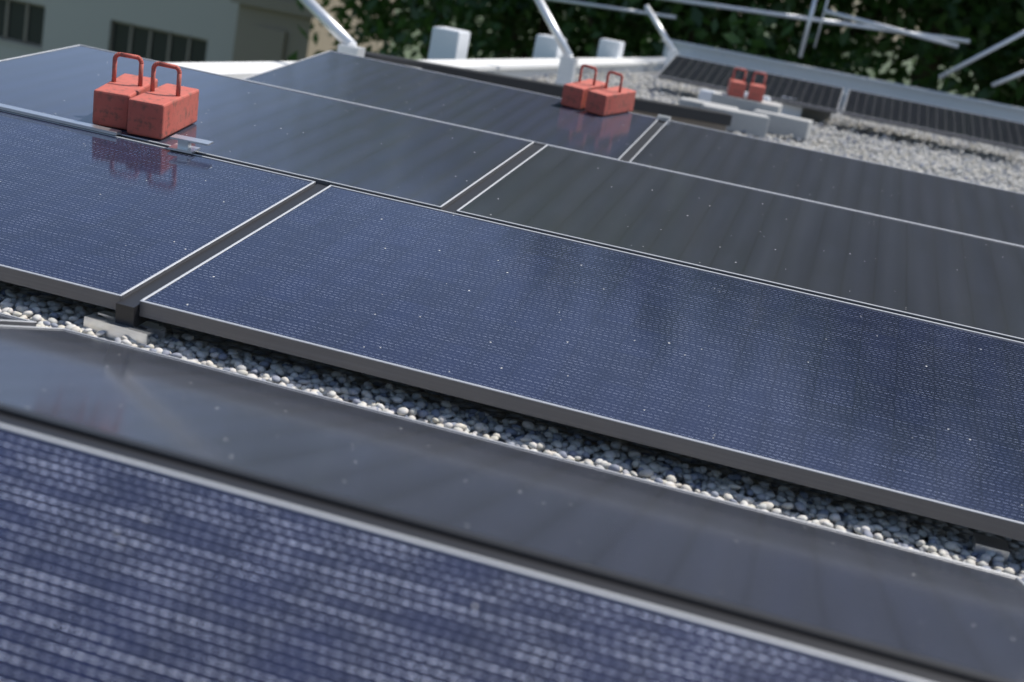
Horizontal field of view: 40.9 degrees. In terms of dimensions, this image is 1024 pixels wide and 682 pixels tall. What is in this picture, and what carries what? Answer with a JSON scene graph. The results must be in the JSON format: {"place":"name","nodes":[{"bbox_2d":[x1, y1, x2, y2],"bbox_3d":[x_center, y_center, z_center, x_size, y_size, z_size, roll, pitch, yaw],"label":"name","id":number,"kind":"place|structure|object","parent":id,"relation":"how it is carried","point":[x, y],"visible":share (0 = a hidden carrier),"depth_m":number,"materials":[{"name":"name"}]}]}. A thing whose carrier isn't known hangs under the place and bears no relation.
{"place":"outdoors","nodes":[
{"label":"outdoors","id":0,"kind":"place"},
{"bbox_2d":[0,71,1023,562],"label":"roof gravel","id":1,"kind":"structure","parent":0,"point":[962,533],"depth_m":2.89,"materials":[{"name":"grey gravel"}]},
{"bbox_2d":[0,289,1023,581],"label":"gravel pebbles","id":2,"kind":"structure","parent":1,"relation":"on","point":[784,501],"depth_m":2.66,"materials":[{"name":"grey gravel"}]},
{"bbox_2d":[0,312,36,326],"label":"rail","id":3,"kind":"object","parent":2,"relation":"on","point":[6,319],"visible":0.46,"depth_m":2.58,"materials":[{"name":"metal"}]},
{"bbox_2d":[0,103,670,347],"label":"aluminium rails","id":4,"kind":"object","parent":2,"relation":"on","point":[108,326],"visible":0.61,"depth_m":2.83,"materials":[{"name":"metal"}]},
{"bbox_2d":[0,110,315,309],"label":"panel","id":5,"kind":"object","parent":4,"relation":"on","point":[99,219],"visible":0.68,"depth_m":3.32,"materials":[{"name":"glass"}]},
{"bbox_2d":[168,134,213,153],"bbox_3d":[-0.884,-0.540,3.785,0.110,0.039,0.060,12,15,7],"label":"module clamp","id":6,"kind":"object","parent":5,"relation":"on","point":[183,144],"visible":1,"depth_m":3.77,"materials":[{"name":"metal"}]},
{"bbox_2d":[0,45,533,209],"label":"panel","id":7,"kind":"object","parent":4,"relation":"on","point":[327,141],"visible":0.68,"depth_m":4.22,"materials":[{"name":"glass"}]},
{"bbox_2d":[92,52,157,129],"bbox_3d":[-1.119,-0.741,3.987,0.105,0.188,0.280,9,21,-1],"label":"test weight","id":8,"kind":"object","parent":7,"relation":"on","point":[111,100],"visible":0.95,"depth_m":3.88,"materials":[{"name":"red paint"}]},
{"bbox_2d":[127,61,198,139],"bbox_3d":[-0.998,-0.706,3.946,0.105,0.188,0.280,11,21,5],"label":"test weight","id":9,"kind":"object","parent":7,"relation":"on","point":[163,111],"visible":1,"depth_m":3.88,"materials":[{"name":"red paint"}]},
{"bbox_2d":[115,120,665,326],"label":"black rails","id":10,"kind":"object","parent":4,"relation":"on","point":[127,311],"visible":0.5,"depth_m":3.32,"materials":[{"name":"black metal"}]},
{"bbox_2d":[244,50,658,159],"bbox_3d":[-0.239,-1.089,6.285,1.700,0.035,1.000,14,22,11],"label":"panel","id":11,"kind":"object","parent":4,"relation":"on","point":[539,119],"visible":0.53,"depth_m":6.22,"materials":[{"name":"glass"}]},
{"bbox_2d":[561,64,607,108],"bbox_3d":[0.355,-1.225,6.562,0.105,0.188,0.280,19,24,24],"label":"test weight","id":12,"kind":"object","parent":11,"relation":"on","point":[574,94],"visible":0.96,"depth_m":6.48,"materials":[{"name":"red paint"}]},
{"bbox_2d":[585,71,635,115],"bbox_3d":[0.475,-1.180,6.499,0.105,0.188,0.280,22,25,30],"label":"test weight","id":13,"kind":"object","parent":11,"relation":"on","point":[605,101],"visible":1,"depth_m":6.45,"materials":[{"name":"red paint"}]},
{"bbox_2d":[364,51,731,125],"bbox_3d":[0.204,-1.788,9.692,2.832,0.078,0.180,7,15,-13],"label":"wind deflector","id":14,"kind":"object","parent":1,"relation":"on","point":[660,107],"visible":0.57,"depth_m":9.61,"materials":[{"name":"grey metal"}]},
{"bbox_2d":[137,321,1009,565],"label":"panel supports","id":15,"kind":"object","parent":1,"relation":"on","point":[982,544],"visible":0.05,"depth_m":2.50,"materials":[{"name":"metal"}]},
{"bbox_2d":[0,424,925,681],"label":"panel","id":16,"kind":"object","parent":15,"relation":"on","point":[113,568],"visible":1,"depth_m":1.30,"materials":[{"name":"glass"}]},
{"bbox_2d":[0,403,1013,681],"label":"panel frame","id":17,"kind":"object","parent":15,"relation":"on","point":[904,663],"depth_m":1.42,"materials":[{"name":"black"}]},
{"bbox_2d":[0,325,1023,681],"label":"wind deflector","id":18,"kind":"object","parent":15,"relation":"on","point":[942,609],"visible":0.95,"depth_m":1.85,"materials":[{"name":"metal"}]},
{"bbox_2d":[139,185,1023,541],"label":"panel","id":19,"kind":"object","parent":15,"relation":"on","point":[913,415],"visible":1,"depth_m":2.93,"materials":[{"name":"glass"}]},
{"bbox_2d":[456,145,1023,341],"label":"panel","id":20,"kind":"object","parent":15,"relation":"on","point":[943,276],"visible":0.75,"depth_m":3.87,"materials":[{"name":"glass"}]},
{"bbox_2d":[629,120,1023,245],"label":"panel","id":21,"kind":"object","parent":15,"relation":"on","point":[963,207],"visible":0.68,"depth_m":5.90,"materials":[{"name":"glass"}]},
{"bbox_2d":[427,26,802,117],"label":"concrete blocks","id":22,"kind":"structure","parent":1,"relation":"on","point":[448,43],"depth_m":11.78,"materials":[{"name":"grey concrete"}]},
{"bbox_2d":[658,55,843,113],"bbox_3d":[2.327,-2.494,13.273,1.700,0.035,1.000,14,25,11],"label":"panel","id":23,"kind":"object","parent":22,"relation":"on","point":[718,76],"visible":0.91,"depth_m":13.22,"materials":[{"name":"glass"}]},
{"bbox_2d":[299,0,1023,86],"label":"edge protection tubes","id":24,"kind":"object","parent":1,"relation":"on","point":[567,68],"visible":0.91,"depth_m":16.86,"materials":[{"name":"metal"}]},
{"bbox_2d":[629,110,725,131],"bbox_3d":[0.190,-1.716,9.712,2.792,0.070,0.140,7,15,-13],"label":"wind deflector","id":25,"kind":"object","parent":1,"relation":"on","point":[704,124],"depth_m":9.90,"materials":[{"name":"grey metal"}]},
{"bbox_2d":[711,91,782,113],"bbox_3d":[1.894,-1.857,11.153,0.540,0.224,0.460,14,15,11],"label":"paver stack under weights","id":26,"kind":"object","parent":1,"relation":"on","point":[724,98],"visible":0.29,"depth_m":10.93,"materials":[{"name":"concrete"}]},
{"bbox_2d":[727,67,746,98],"bbox_3d":[1.831,-2.099,11.122,0.126,0.226,0.336,12,15,4],"label":"test weight","id":27,"kind":"object","parent":26,"relation":"on","point":[736,88],"visible":1,"depth_m":10.98,"materials":[{"name":"red paint"}]},
{"bbox_2d":[747,71,766,101],"bbox_3d":[1.987,-2.062,11.096,0.126,0.226,0.336,13,15,7],"label":"test weight","id":28,"kind":"object","parent":26,"relation":"on","point":[756,92],"visible":1,"depth_m":10.96,"materials":[{"name":"red paint"}]},
{"bbox_2d":[679,93,845,140],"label":"concrete blocks","id":29,"kind":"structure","parent":1,"relation":"on","point":[758,123],"depth_m":10.63,"materials":[{"name":"concrete"}]},
{"bbox_2d":[524,69,1023,191],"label":"gravel pebbles","id":30,"kind":"object","parent":1,"relation":"on","point":[863,154],"visible":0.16,"depth_m":12.18,"materials":[{"name":"grey gravel"}]},
{"bbox_2d":[802,110,902,151],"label":"solar cables","id":31,"kind":"object","parent":1,"relation":"on","point":[849,138],"visible":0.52,"depth_m":11.66,"materials":[{"name":"black plastic"}]},
{"bbox_2d":[842,89,1023,151],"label":"panel","id":32,"kind":"object","parent":1,"relation":"on","point":[978,128],"visible":1,"depth_m":12.84,"materials":[{"name":"glass"}]},
{"bbox_2d":[169,39,1023,122],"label":"roof parapets","id":33,"kind":"object","parent":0,"point":[525,68],"visible":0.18,"depth_m":18.26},
{"bbox_2d":[389,0,1019,96],"bbox_3d":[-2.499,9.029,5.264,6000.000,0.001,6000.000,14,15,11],"label":"street level ground","id":34,"kind":"structure","parent":0,"point":[408,52],"depth_m":392.47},
{"bbox_2d":[0,0,238,61],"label":"building facade","id":35,"kind":"structure","parent":34,"relation":"on","point":[69,23],"depth_m":47.95,"materials":[{"name":"grey paint"}]},
{"bbox_2d":[0,0,207,62],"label":"building window frames","id":36,"kind":"structure","parent":35,"relation":"in","point":[112,34],"depth_m":48.35,"materials":[{"name":"grey metal"}]},
{"bbox_2d":[0,0,207,62],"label":"window glass","id":37,"kind":"object","parent":36,"relation":"in","point":[121,36],"visible":0.18,"depth_m":48.41,"materials":[{"name":"black glass"}]},
{"bbox_2d":[230,0,394,61],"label":"stone annex","id":38,"kind":"object","parent":34,"relation":"on","point":[267,30],"visible":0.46,"depth_m":44.69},
{"bbox_2d":[299,0,605,59],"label":"tree","id":39,"kind":"object","parent":34,"relation":"on","point":[391,31],"depth_m":30.64,"materials":[{"name":"green plant"}]},
{"bbox_2d":[287,0,913,80],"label":"tree","id":40,"kind":"object","parent":34,"relation":"on","point":[459,12],"depth_m":26.12,"materials":[{"name":"green plant"}]},
{"bbox_2d":[492,2,745,58],"bbox_3d":[0.472,-12.020,35.315,18.616,25.611,16.901,14,15,11],"label":"tree","id":41,"kind":"object","parent":34,"relation":"on","point":[503,51],"depth_m":36.59,"materials":[{"name":"green plant"}]},
{"bbox_2d":[337,0,926,88],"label":"tree","id":42,"kind":"object","parent":34,"relation":"on","point":[756,30],"depth_m":23.08,"materials":[{"name":"green plant"}]},
{"bbox_2d":[494,0,879,65],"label":"tree","id":43,"kind":"object","parent":34,"relation":"on","point":[569,20],"depth_m":34.81,"materials":[{"name":"green plant"}]},
{"bbox_2d":[452,0,1021,82],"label":"tree","id":44,"kind":"object","parent":34,"relation":"on","point":[845,7],"depth_m":27.92,"materials":[{"name":"green plant"}]},
{"bbox_2d":[575,0,975,84],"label":"tree","id":45,"kind":"object","parent":34,"relation":"on","point":[918,30],"depth_m":38.71,"materials":[{"name":"green plant"}]},
{"bbox_2d":[651,0,1023,105],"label":"tree","id":46,"kind":"object","parent":34,"relation":"on","point":[896,6],"depth_m":25.98,"materials":[{"name":"green plant"}]},
{"bbox_2d":[659,0,1023,96],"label":"tree","id":47,"kind":"object","parent":34,"relation":"on","point":[987,86],"depth_m":25.53,"materials":[{"name":"green plant"}]},
{"bbox_2d":[802,0,1023,107],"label":"tree","id":48,"kind":"object","parent":34,"relation":"on","point":[954,57],"visible":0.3,"depth_m":22.61,"materials":[{"name":"green plant"}]},
{"bbox_2d":[803,0,1023,105],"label":"tree","id":49,"kind":"object","parent":34,"relation":"on","point":[980,81],"depth_m":23.57,"materials":[{"name":"green plant"}]},
{"bbox_2d":[833,8,1000,96],"bbox_3d":[12.884,-10.588,33.210,21.086,28.426,23.113,14,15,11],"label":"tree","id":50,"kind":"object","parent":34,"relation":"on","point":[914,61],"depth_m":34.87,"materials":[{"name":"green plant"}]},
{"bbox_2d":[718,0,1021,61],"label":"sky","id":51,"kind":"structure","parent":0,"point":[895,38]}
]}

